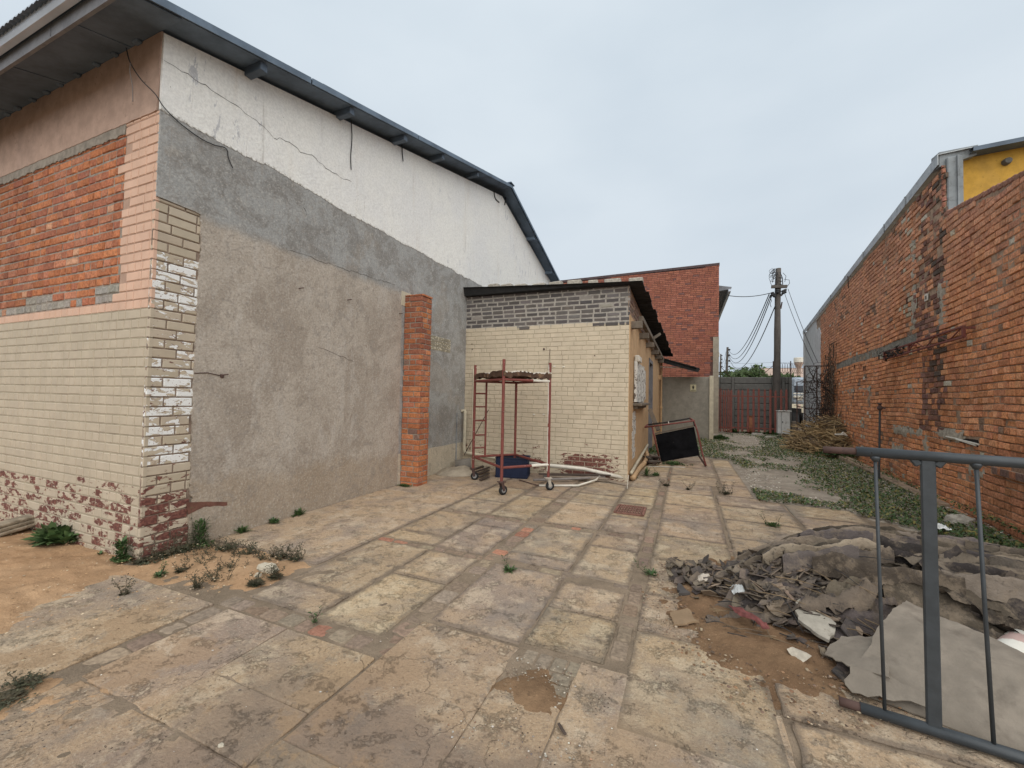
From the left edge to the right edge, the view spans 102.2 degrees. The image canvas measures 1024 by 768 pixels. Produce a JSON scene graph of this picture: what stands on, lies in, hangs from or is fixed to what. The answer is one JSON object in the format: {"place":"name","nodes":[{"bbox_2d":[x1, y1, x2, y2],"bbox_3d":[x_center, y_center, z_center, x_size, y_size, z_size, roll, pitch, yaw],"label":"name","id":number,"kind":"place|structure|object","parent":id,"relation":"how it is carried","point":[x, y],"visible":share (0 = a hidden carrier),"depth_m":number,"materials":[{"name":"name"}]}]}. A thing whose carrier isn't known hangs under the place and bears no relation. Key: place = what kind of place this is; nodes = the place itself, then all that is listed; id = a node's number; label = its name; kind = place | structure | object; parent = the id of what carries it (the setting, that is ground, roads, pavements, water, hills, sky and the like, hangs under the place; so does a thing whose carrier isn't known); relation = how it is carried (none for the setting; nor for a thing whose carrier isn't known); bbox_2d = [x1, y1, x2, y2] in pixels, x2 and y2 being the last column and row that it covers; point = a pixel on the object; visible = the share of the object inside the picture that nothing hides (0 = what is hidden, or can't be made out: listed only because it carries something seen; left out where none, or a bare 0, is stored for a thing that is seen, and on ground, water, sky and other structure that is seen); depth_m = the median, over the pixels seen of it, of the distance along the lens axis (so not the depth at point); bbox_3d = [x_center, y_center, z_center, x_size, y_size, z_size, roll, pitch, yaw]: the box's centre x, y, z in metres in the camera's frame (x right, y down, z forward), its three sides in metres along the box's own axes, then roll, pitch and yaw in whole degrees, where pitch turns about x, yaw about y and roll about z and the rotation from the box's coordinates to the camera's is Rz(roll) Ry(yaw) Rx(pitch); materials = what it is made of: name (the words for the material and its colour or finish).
{"place":"outdoors","nodes":[
{"label":"outdoors","id":0,"kind":"place"},
{"bbox_2d":[0,529,310,633],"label":"sand","id":1,"kind":"structure","parent":0,"point":[17,564],"depth_m":3.26,"materials":[{"name":"sand"}]},
{"bbox_2d":[0,514,34,536],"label":"stack of wooden planks","id":2,"kind":"object","parent":1,"relation":"on","point":[15,524],"visible":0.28,"depth_m":4.07,"materials":[{"name":"wood"}]},
{"bbox_2d":[32,522,60,533],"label":"leafy plant","id":3,"kind":"object","parent":1,"relation":"on","point":[42,526],"visible":0.09,"depth_m":3.95,"materials":[{"name":"green plant"}]},
{"bbox_2d":[21,521,80,546],"bbox_3d":[-4.241,1.391,3.900,0.497,0.185,0.488,0,-2,23],"label":"leafy plant","id":4,"kind":"object","parent":1,"relation":"on","point":[63,534],"visible":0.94,"depth_m":3.80,"materials":[{"name":"green plant"}]},
{"bbox_2d":[109,535,131,562],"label":"weed","id":5,"kind":"object","parent":1,"relation":"on","point":[121,555],"visible":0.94,"depth_m":3.46,"materials":[{"name":"green plant"}]},
{"bbox_2d":[0,533,296,679],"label":"pebbles","id":6,"kind":"object","parent":1,"relation":"on","point":[23,658],"visible":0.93,"depth_m":2.94,"materials":[{"name":"stone"}]},
{"bbox_2d":[128,545,175,566],"bbox_3d":[-3.056,1.430,3.478,0.387,0.132,0.233,0,-2,23],"label":"weed","id":7,"kind":"object","parent":1,"relation":"on","point":[142,561],"visible":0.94,"depth_m":3.47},
{"bbox_2d":[153,561,169,577],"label":"weed","id":8,"kind":"object","parent":1,"relation":"on","point":[160,573],"visible":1,"depth_m":3.20,"materials":[{"name":"green plant"}]},
{"bbox_2d":[144,530,193,559],"bbox_3d":[-3.025,1.392,3.639,0.482,0.218,0.352,-1,-3,47],"label":"weed","id":9,"kind":"object","parent":1,"relation":"on","point":[168,552],"visible":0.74,"depth_m":3.59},
{"bbox_2d":[171,559,194,572],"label":"weed","id":10,"kind":"object","parent":1,"relation":"on","point":[180,569],"visible":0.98,"depth_m":3.28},
{"bbox_2d":[168,528,206,552],"bbox_3d":[-2.967,1.386,3.768,0.540,0.241,0.283,0,-2,34],"label":"weed","id":11,"kind":"object","parent":1,"relation":"on","point":[190,546],"visible":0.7,"depth_m":3.73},
{"bbox_2d":[186,509,214,547],"bbox_3d":[-2.910,1.325,3.875,0.328,0.370,0.224,0,-2,23],"label":"weed","id":12,"kind":"object","parent":1,"relation":"on","point":[202,534],"visible":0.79,"depth_m":3.86,"materials":[{"name":"green plant"}]},
{"bbox_2d":[184,544,217,563],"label":"weed","id":13,"kind":"object","parent":1,"relation":"on","point":[207,553],"visible":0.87,"depth_m":3.48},
{"bbox_2d":[202,557,238,581],"bbox_3d":[-2.254,1.434,3.176,0.255,0.137,0.176,0,-2,23],"label":"weed","id":14,"kind":"object","parent":1,"relation":"on","point":[212,573],"visible":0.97,"depth_m":3.17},
{"bbox_2d":[207,535,238,551],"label":"weed","id":15,"kind":"object","parent":1,"relation":"on","point":[229,547],"visible":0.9,"depth_m":3.77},
{"bbox_2d":[219,555,248,572],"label":"weed","id":16,"kind":"object","parent":1,"relation":"on","point":[229,563],"visible":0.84,"depth_m":3.32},
{"bbox_2d":[236,540,259,554],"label":"weed","id":17,"kind":"object","parent":1,"relation":"on","point":[250,550],"visible":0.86,"depth_m":3.67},
{"bbox_2d":[245,569,268,586],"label":"weed","id":18,"kind":"object","parent":1,"relation":"on","point":[258,581],"visible":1,"depth_m":3.08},
{"bbox_2d":[247,546,274,560],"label":"weed","id":19,"kind":"object","parent":1,"relation":"on","point":[262,557],"visible":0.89,"depth_m":3.50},
{"bbox_2d":[257,562,278,573],"bbox_3d":[-1.977,1.489,3.342,0.225,0.091,0.121,0,-2,23],"label":"stone","id":20,"kind":"object","parent":1,"relation":"on","point":[261,567],"visible":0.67,"depth_m":3.30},
{"bbox_2d":[257,563,284,580],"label":"weed","id":21,"kind":"object","parent":1,"relation":"on","point":[274,576],"visible":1,"depth_m":3.20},
{"bbox_2d":[268,543,292,559],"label":"weed","id":22,"kind":"object","parent":1,"relation":"on","point":[282,555],"visible":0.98,"depth_m":3.60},
{"bbox_2d":[0,457,1023,767],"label":"pavement","id":23,"kind":"structure","parent":0,"point":[660,705],"depth_m":2.22,"materials":[{"name":"concrete"}]},
{"bbox_2d":[1,669,53,687],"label":"weed","id":24,"kind":"object","parent":23,"relation":"on","point":[35,677],"visible":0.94,"depth_m":2.03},
{"bbox_2d":[0,666,108,749],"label":"loose sand","id":25,"kind":"structure","parent":23,"relation":"on","point":[47,684],"depth_m":1.94,"materials":[{"name":"sand"}]},
{"bbox_2d":[0,670,42,710],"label":"weed","id":26,"kind":"object","parent":25,"relation":"on","point":[17,691],"visible":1,"depth_m":1.95,"materials":[{"name":"plant"}]},
{"bbox_2d":[111,573,136,595],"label":"weed","id":27,"kind":"object","parent":23,"relation":"on","point":[126,590],"visible":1,"depth_m":2.90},
{"bbox_2d":[186,569,211,589],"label":"weed","id":28,"kind":"object","parent":23,"relation":"on","point":[196,582],"visible":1,"depth_m":3.03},
{"bbox_2d":[235,525,249,533],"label":"weed","id":29,"kind":"object","parent":23,"relation":"on","point":[241,529],"visible":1,"depth_m":4.22,"materials":[{"name":"green plant"}]},
{"bbox_2d":[288,542,305,560],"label":"weed","id":30,"kind":"object","parent":23,"relation":"on","point":[294,558],"visible":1,"depth_m":3.58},
{"bbox_2d":[82,460,732,697],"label":"pavement brick strips","id":31,"kind":"object","parent":23,"relation":"attached to","point":[619,650],"visible":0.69,"depth_m":2.69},
{"bbox_2d":[400,294,432,485],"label":"brick pillar","id":32,"kind":"structure","parent":23,"relation":"on","point":[415,395],"depth_m":6.63,"materials":[{"name":"brick"}]},
{"bbox_2d":[435,465,479,476],"bbox_3d":[-1.000,1.587,7.613,0.863,0.143,0.611,0,-2,23],"label":"canvas sack","id":33,"kind":"object","parent":23,"relation":"on","point":[462,471],"visible":0.9,"depth_m":7.46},
{"bbox_2d":[455,458,470,467],"bbox_3d":[-0.947,1.554,8.022,0.323,0.240,0.234,1,-2,-7],"label":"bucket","id":34,"kind":"object","parent":23,"relation":"on","point":[462,462],"visible":0.61,"depth_m":7.93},
{"bbox_2d":[69,496,886,767],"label":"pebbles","id":35,"kind":"object","parent":23,"relation":"on","point":[439,655],"visible":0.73,"depth_m":2.30,"materials":[{"name":"stone"}]},
{"bbox_2d":[501,555,517,572],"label":"weed","id":36,"kind":"object","parent":23,"relation":"on","point":[508,568],"visible":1,"depth_m":3.44,"materials":[{"name":"green plant"}]},
{"bbox_2d":[470,359,553,494],"bbox_3d":[-0.020,0.655,6.810,0.978,1.999,1.287,2,-2,-26],"label":"scaffold trolley","id":37,"kind":"object","parent":23,"relation":"on","point":[503,376],"visible":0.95,"depth_m":6.46,"materials":[{"name":"metal"}]},
{"bbox_2d":[495,455,530,478],"bbox_3d":[0.021,1.498,7.530,0.590,0.361,0.430,1,-2,9],"label":"plastic crate","id":38,"kind":"object","parent":23,"relation":"on","point":[519,473],"visible":0.69,"depth_m":7.32,"materials":[{"name":"plastic"}]},
{"bbox_2d":[439,701,612,765],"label":"pebbles","id":39,"kind":"object","parent":23,"relation":"on","point":[492,726],"visible":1,"depth_m":1.73,"materials":[{"name":"stone"}]},
{"bbox_2d":[488,669,567,714],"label":"pit soil","id":40,"kind":"structure","parent":23,"relation":"on","point":[535,694],"depth_m":2.03,"materials":[{"name":"soil"}]},
{"bbox_2d":[503,657,573,709],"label":"pebbles","id":41,"kind":"object","parent":40,"relation":"on","point":[540,676],"visible":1,"depth_m":2.15,"materials":[{"name":"stone"}]},
{"bbox_2d":[539,476,599,486],"bbox_3d":[1.072,1.636,6.891,1.321,0.084,0.304,2,-2,-30],"label":"plastic pipe","id":42,"kind":"object","parent":23,"relation":"on","point":[596,479],"visible":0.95,"depth_m":6.72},
{"bbox_2d":[529,462,622,478],"bbox_3d":[1.099,1.552,7.426,1.929,0.275,0.083,1,-2,7],"label":"plastic pipe","id":43,"kind":"object","parent":23,"relation":"on","point":[582,469],"visible":0.59,"depth_m":7.39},
{"bbox_2d":[552,477,608,481],"bbox_3d":[1.189,1.671,7.256,1.015,0.036,0.063,1,-2,13],"label":"lath","id":44,"kind":"object","parent":23,"relation":"on","point":[590,479],"visible":0.44,"depth_m":7.18,"materials":[{"name":"brown wood"}]},
{"bbox_2d":[533,476,604,480],"bbox_3d":[0.993,1.631,7.110,1.304,0.054,0.044,2,-2,-13],"label":"metal bar","id":45,"kind":"object","parent":44,"relation":"on","point":[569,478],"visible":0.89,"depth_m":7.09,"materials":[{"name":"grey metal"}]},
{"bbox_2d":[613,504,646,516],"bbox_3d":[1.539,1.637,5.369,0.370,0.017,0.430,0,-2,23],"label":"drain grate","id":46,"kind":"object","parent":23,"relation":"on","point":[635,513],"visible":1,"depth_m":5.33,"materials":[{"name":"metal"}]},
{"bbox_2d":[634,559,659,575],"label":"weed","id":47,"kind":"object","parent":23,"relation":"on","point":[649,572],"visible":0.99,"depth_m":3.43,"materials":[{"name":"green plant"}]},
{"bbox_2d":[642,455,660,464],"bbox_3d":[3.130,1.698,9.280,0.427,0.177,0.858,0,-2,23],"label":"rubble","id":48,"kind":"object","parent":23,"relation":"on","point":[653,460],"visible":0.93,"depth_m":9.20,"materials":[{"name":"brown stone"}]},
{"bbox_2d":[644,418,706,466],"bbox_3d":[3.716,1.291,9.434,1.314,1.055,0.483,0,-2,23],"label":"fallen table","id":49,"kind":"object","parent":23,"relation":"on","point":[677,444],"visible":1,"depth_m":9.46,"materials":[{"name":"red paint"}]},
{"bbox_2d":[658,460,692,465],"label":"weed","id":50,"kind":"object","parent":23,"relation":"on","point":[670,462],"visible":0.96,"depth_m":9.24,"materials":[{"name":"green plant"}]},
{"bbox_2d":[670,608,698,626],"bbox_3d":[1.108,1.528,2.711,0.193,0.031,0.170,1,-2,-5],"label":"tile","id":51,"kind":"object","parent":23,"relation":"on","point":[683,617],"visible":1,"depth_m":2.69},
{"bbox_2d":[759,509,783,526],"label":"weed","id":52,"kind":"object","parent":23,"relation":"on","point":[773,524],"visible":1,"depth_m":4.81,"materials":[{"name":"green plant"}]},
{"bbox_2d":[688,524,1023,638],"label":"tarpaulin heap","id":53,"kind":"object","parent":23,"relation":"on","point":[825,551],"visible":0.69,"depth_m":2.66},
{"bbox_2d":[756,538,798,566],"bbox_3d":[2.151,1.265,3.122,0.803,0.172,0.268,2,-2,-13],"label":"tarpaulin","id":54,"kind":"object","parent":53,"relation":"on","point":[788,542],"visible":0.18,"depth_m":3.19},
{"bbox_2d":[886,546,1023,574],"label":"tarpaulin","id":55,"kind":"object","parent":53,"relation":"on","point":[963,557],"visible":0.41,"depth_m":2.74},
{"bbox_2d":[844,666,924,706],"bbox_3d":[1.815,1.480,2.004,0.320,0.094,0.111,0,-2,36],"label":"fibre cement sheet","id":56,"kind":"object","parent":23,"relation":"on","point":[865,683],"visible":0.79,"depth_m":2.01,"materials":[{"name":"concrete"}]},
{"bbox_2d":[820,446,1023,764],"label":"steel barrier","id":57,"kind":"object","parent":23,"relation":"on","point":[928,462],"visible":1,"depth_m":1.81,"materials":[{"name":"metal"}]},
{"bbox_2d":[861,600,1023,750],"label":"fibre cement sheet","id":58,"kind":"object","parent":23,"relation":"on","point":[965,707],"visible":0.63,"depth_m":1.99,"materials":[{"name":"concrete"}]},
{"bbox_2d":[824,635,889,678],"bbox_3d":[1.843,1.446,2.222,0.260,0.110,0.355,0,-2,38],"label":"fibre cement sheet","id":59,"kind":"object","parent":58,"relation":"on","point":[849,651],"visible":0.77,"depth_m":2.23,"materials":[{"name":"concrete"}]},
{"bbox_2d":[0,0,1023,375],"label":"sky","id":60,"kind":"structure","parent":0,"point":[751,138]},
{"bbox_2d":[721,428,801,432],"bbox_3d":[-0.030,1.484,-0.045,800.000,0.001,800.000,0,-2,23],"label":"ground","id":61,"kind":"structure","parent":0,"point":[755,431],"depth_m":20.96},
{"bbox_2d":[0,0,559,560],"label":"workshop building","id":62,"kind":"structure","parent":61,"relation":"on","point":[222,254],"depth_m":4.28,"materials":[{"name":"paint"}]},
{"bbox_2d":[455,281,672,481],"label":"brick shed","id":63,"kind":"structure","parent":61,"relation":"on","point":[603,348],"depth_m":7.88,"materials":[{"name":"beige brick"}]},
{"bbox_2d":[648,408,659,430],"bbox_3d":[3.476,0.871,10.121,0.096,0.547,0.524,1,-2,-8],"label":"plank","id":64,"kind":"object","parent":63,"relation":"attached to","point":[652,416],"visible":1,"depth_m":10.14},
{"bbox_2d":[560,263,731,433],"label":"red brick building","id":65,"kind":"structure","parent":61,"relation":"on","point":[688,303],"depth_m":18.50,"materials":[{"name":"brick"}]},
{"bbox_2d":[719,389,736,432],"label":"palisade gate","id":66,"kind":"structure","parent":65,"relation":"attached to","point":[729,396],"depth_m":17.89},
{"bbox_2d":[734,388,787,432],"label":"palisade gate","id":67,"kind":"structure","parent":65,"relation":"attached to","point":[753,396],"depth_m":17.64,"materials":[{"name":"metal"}]},
{"bbox_2d":[660,358,713,439],"bbox_3d":[6.439,0.558,15.345,1.890,3.070,1.500,0,-2,23],"label":"toilet annex","id":68,"kind":"object","parent":61,"relation":"on","point":[680,400],"visible":0.68,"depth_m":15.39,"materials":[{"name":"grey paint"}]},
{"bbox_2d":[725,347,733,372],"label":"utility pole","id":69,"kind":"object","parent":61,"relation":"on","point":[727,355],"visible":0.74,"depth_m":55.20,"materials":[{"name":"metal"}]},
{"bbox_2d":[720,367,740,376],"bbox_3d":[18.640,0.704,35.721,2.359,4.430,1.926,1,-2,1],"label":"bushy tree","id":70,"kind":"object","parent":61,"relation":"on","point":[724,374],"visible":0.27,"depth_m":35.47,"materials":[{"name":"green plant"}]},
{"bbox_2d":[726,370,748,376],"bbox_3d":[18.221,0.819,33.424,2.017,4.047,2.356,3,-2,-43],"label":"bushy tree","id":71,"kind":"object","parent":61,"relation":"on","point":[743,373],"visible":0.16,"depth_m":33.14,"materials":[{"name":"green plant"}]},
{"bbox_2d":[735,363,767,373],"bbox_3d":[20.201,0.578,35.253,3.331,4.714,2.463,1,-2,4],"label":"bushy tree","id":72,"kind":"object","parent":61,"relation":"on","point":[758,369],"visible":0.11,"depth_m":34.66,"materials":[{"name":"green plant"}]},
{"bbox_2d":[746,369,766,376],"bbox_3d":[17.380,0.817,29.555,1.363,3.785,1.413,1,-2,12],"label":"bushy tree","id":73,"kind":"object","parent":61,"relation":"on","point":[754,374],"visible":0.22,"depth_m":29.42,"materials":[{"name":"green plant"}]},
{"bbox_2d":[760,372,800,377],"bbox_3d":[18.277,0.830,28.185,2.686,3.713,2.425,1,-2,3],"label":"bushy tree","id":74,"kind":"object","parent":61,"relation":"on","point":[786,375],"visible":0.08,"depth_m":27.71,"materials":[{"name":"green plant"}]},
{"bbox_2d":[762,368,802,412],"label":"house","id":75,"kind":"structure","parent":61,"relation":"on","point":[769,371],"depth_m":45.25,"materials":[{"name":"beige paint"}]},
{"bbox_2d":[776,410,795,437],"bbox_3d":[10.821,1.624,16.229,0.730,1.160,0.410,0,-2,23],"label":"meter box","id":76,"kind":"object","parent":61,"relation":"on","point":[783,420],"visible":0.69,"depth_m":16.15,"materials":[{"name":"metal"}]},
{"bbox_2d":[792,377,802,428],"bbox_3d":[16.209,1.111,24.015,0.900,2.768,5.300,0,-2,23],"label":"parked truck","id":77,"kind":"object","parent":61,"relation":"on","point":[795,380],"visible":0.3,"depth_m":21.91,"materials":[{"name":"paint"}]},
{"bbox_2d":[794,357,802,407],"bbox_3d":[26.232,0.352,37.790,0.800,5.534,0.788,0,-2,23],"label":"water tank","id":78,"kind":"object","parent":61,"relation":"on","point":[798,360],"visible":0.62,"depth_m":37.64,"materials":[{"name":"white plastic"}]},
{"bbox_2d":[803,137,1023,542],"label":"brick warehouse","id":79,"kind":"structure","parent":61,"relation":"on","point":[943,251],"depth_m":6.10,"materials":[{"name":"brick"}]},
{"bbox_2d":[819,341,842,418],"bbox_3d":[10.194,0.419,13.399,0.211,3.335,4.035,0,-2,28],"label":"creeper","id":80,"kind":"object","parent":79,"relation":"attached to","point":[831,387],"visible":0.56,"depth_m":12.82,"materials":[{"name":"plant"}]},
{"bbox_2d":[883,325,975,359],"bbox_3d":[6.669,-0.620,6.758,0.138,0.157,3.313,0,-2,29],"label":"lattice girder","id":81,"kind":"object","parent":79,"relation":"attached to","point":[962,328],"visible":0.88,"depth_m":6.13,"materials":[{"name":"metal"}]},
{"bbox_2d":[879,345,905,360],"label":"dead plant","id":82,"kind":"object","parent":81,"relation":"in","point":[890,353],"visible":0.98,"depth_m":7.64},
{"bbox_2d":[659,556,867,709],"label":"soil","id":83,"kind":"structure","parent":0,"point":[766,655],"depth_m":2.36,"materials":[{"name":"soil"}]},
{"bbox_2d":[677,583,689,595],"bbox_3d":[1.269,1.545,3.111,0.085,0.031,0.154,1,-2,1],"label":"slate shard","id":84,"kind":"object","parent":83,"relation":"on","point":[682,590],"visible":1,"depth_m":3.07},
{"bbox_2d":[665,543,862,681],"bbox_3d":[1.692,1.394,2.886,1.212,0.403,1.399,0,-2,23],"label":"debris","id":85,"kind":"object","parent":83,"relation":"on","point":[689,571],"visible":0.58,"depth_m":2.82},
{"bbox_2d":[730,584,747,595],"bbox_3d":[1.578,1.423,2.869,0.113,0.060,0.097,0,-2,23],"label":"plastic bag","id":86,"kind":"object","parent":85,"relation":"on","point":[738,588],"visible":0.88,"depth_m":2.85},
{"bbox_2d":[728,605,769,628],"bbox_3d":[1.479,1.446,2.575,0.076,0.035,0.286,2,-2,-13],"label":"red cloth","id":87,"kind":"object","parent":85,"relation":"on","point":[740,611],"visible":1,"depth_m":2.57,"materials":[{"name":"fabric"}]},
{"bbox_2d":[795,598,835,642],"bbox_3d":[1.841,1.433,2.523,0.198,0.106,0.297,2,-2,-17],"label":"slab fragment","id":88,"kind":"object","parent":85,"relation":"on","point":[818,626],"visible":0.82,"depth_m":2.47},
{"bbox_2d":[641,562,907,732],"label":"pebbles","id":89,"kind":"object","parent":83,"relation":"on","point":[790,690],"visible":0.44,"depth_m":2.12,"materials":[{"name":"stone"}]},
{"bbox_2d":[787,647,810,661],"bbox_3d":[1.587,1.502,2.284,0.114,0.073,0.055,0,-2,41],"label":"stone chunk","id":90,"kind":"object","parent":83,"relation":"on","point":[802,656],"visible":0.94,"depth_m":2.27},
{"bbox_2d":[702,549,896,648],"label":"twigs","id":91,"kind":"object","parent":83,"relation":"on","point":[735,628],"visible":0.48,"depth_m":2.60,"materials":[{"name":"wood"}]},
{"bbox_2d":[997,629,1023,652],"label":"broken slab fragment","id":92,"kind":"object","parent":83,"relation":"on","point":[1014,639],"visible":0.37,"depth_m":2.26,"materials":[{"name":"concrete"}]},
{"bbox_2d":[649,431,1021,548],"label":"gravel yard","id":93,"kind":"structure","parent":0,"point":[788,484],"depth_m":7.56,"materials":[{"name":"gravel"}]},
{"bbox_2d":[719,361,802,433],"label":"precast wall","id":94,"kind":"structure","parent":93,"relation":"on","point":[734,384],"depth_m":19.41,"materials":[{"name":"concrete"}]},
{"bbox_2d":[769,268,789,430],"bbox_3d":[11.851,-1.468,18.343,0.841,7.432,0.433,0,-2,23],"label":"utility pole","id":95,"kind":"object","parent":93,"relation":"on","point":[777,286],"visible":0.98,"depth_m":18.34,"materials":[{"name":"metal"}]},
{"bbox_2d":[728,296,771,362],"bbox_3d":[20.251,-3.331,36.819,0.042,2.871,40.740,0,-2,25],"label":"power line","id":96,"kind":"object","parent":95,"relation":"attached to","point":[757,331],"visible":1,"depth_m":23.52,"materials":[{"name":"rubber"}]},
{"bbox_2d":[729,306,774,368],"bbox_3d":[20.299,-2.913,36.783,0.042,3.278,40.736,0,-2,25],"label":"power line","id":97,"kind":"object","parent":95,"relation":"attached to","point":[760,339],"visible":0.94,"depth_m":22.95,"materials":[{"name":"rubber"}]},
{"bbox_2d":[796,365,832,430],"bbox_3d":[9.676,0.701,13.149,1.053,2.583,0.048,0,-2,23],"label":"fence","id":98,"kind":"object","parent":93,"relation":"on","point":[813,408],"visible":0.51,"depth_m":13.25,"materials":[{"name":"metal"}]},
{"bbox_2d":[788,362,834,426],"bbox_3d":[9.857,0.528,13.044,2.021,2.415,0.258,0,-2,25],"label":"creeper","id":99,"kind":"object","parent":98,"relation":"attached to","point":[819,404],"visible":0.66,"depth_m":13.12,"materials":[{"name":"plant"}]},
{"bbox_2d":[777,412,857,458],"bbox_3d":[9.508,1.410,12.115,2.971,1.176,4.262,0,-2,23],"label":"brushwood heap","id":100,"kind":"object","parent":93,"relation":"on","point":[816,434],"visible":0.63,"depth_m":11.83,"materials":[{"name":"plant"}]},
{"bbox_2d":[649,433,1023,548],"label":"ground cover","id":101,"kind":"object","parent":93,"relation":"on","point":[887,512],"visible":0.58,"depth_m":6.58,"materials":[{"name":"green plant"}]},
{"bbox_2d":[877,403,885,478],"bbox_3d":[7.070,1.106,7.914,0.129,1.492,0.100,0,-2,23],"label":"standpipe","id":102,"kind":"object","parent":93,"relation":"on","point":[879,407],"visible":0.94,"depth_m":7.92,"materials":[{"name":"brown metal"}]},
{"bbox_2d":[833,455,949,506],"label":"kerb","id":103,"kind":"structure","parent":93,"relation":"on","point":[884,477],"depth_m":7.66,"materials":[{"name":"stone"}]},
{"bbox_2d":[815,450,855,456],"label":"leafy plant","id":104,"kind":"object","parent":103,"relation":"on","point":[821,452],"visible":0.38,"depth_m":10.55,"materials":[{"name":"green plant"}]},
{"bbox_2d":[943,514,976,527],"bbox_3d":[5.408,1.648,4.978,0.305,0.170,0.230,0,-2,23],"label":"stone","id":105,"kind":"object","parent":93,"relation":"on","point":[957,518],"visible":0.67,"depth_m":4.93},
{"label":"lath","id":106,"kind":"object","parent":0,"visible":0},
{"bbox_2d":[550,475,607,479],"bbox_3d":[1.165,1.639,7.248,1.007,0.036,0.066,1,-2,12],"label":"lath","id":107,"kind":"object","parent":106,"relation":"on","point":[599,478],"visible":0.6,"depth_m":7.26,"materials":[{"name":"brown wood"}]},
{"bbox_2d":[539,473,610,475],"bbox_3d":[1.111,1.608,7.340,1.274,0.036,0.069,1,-2,0],"label":"lath","id":108,"kind":"object","parent":107,"relation":"on","point":[571,474],"visible":1,"depth_m":7.31,"materials":[{"name":"brown wood"}]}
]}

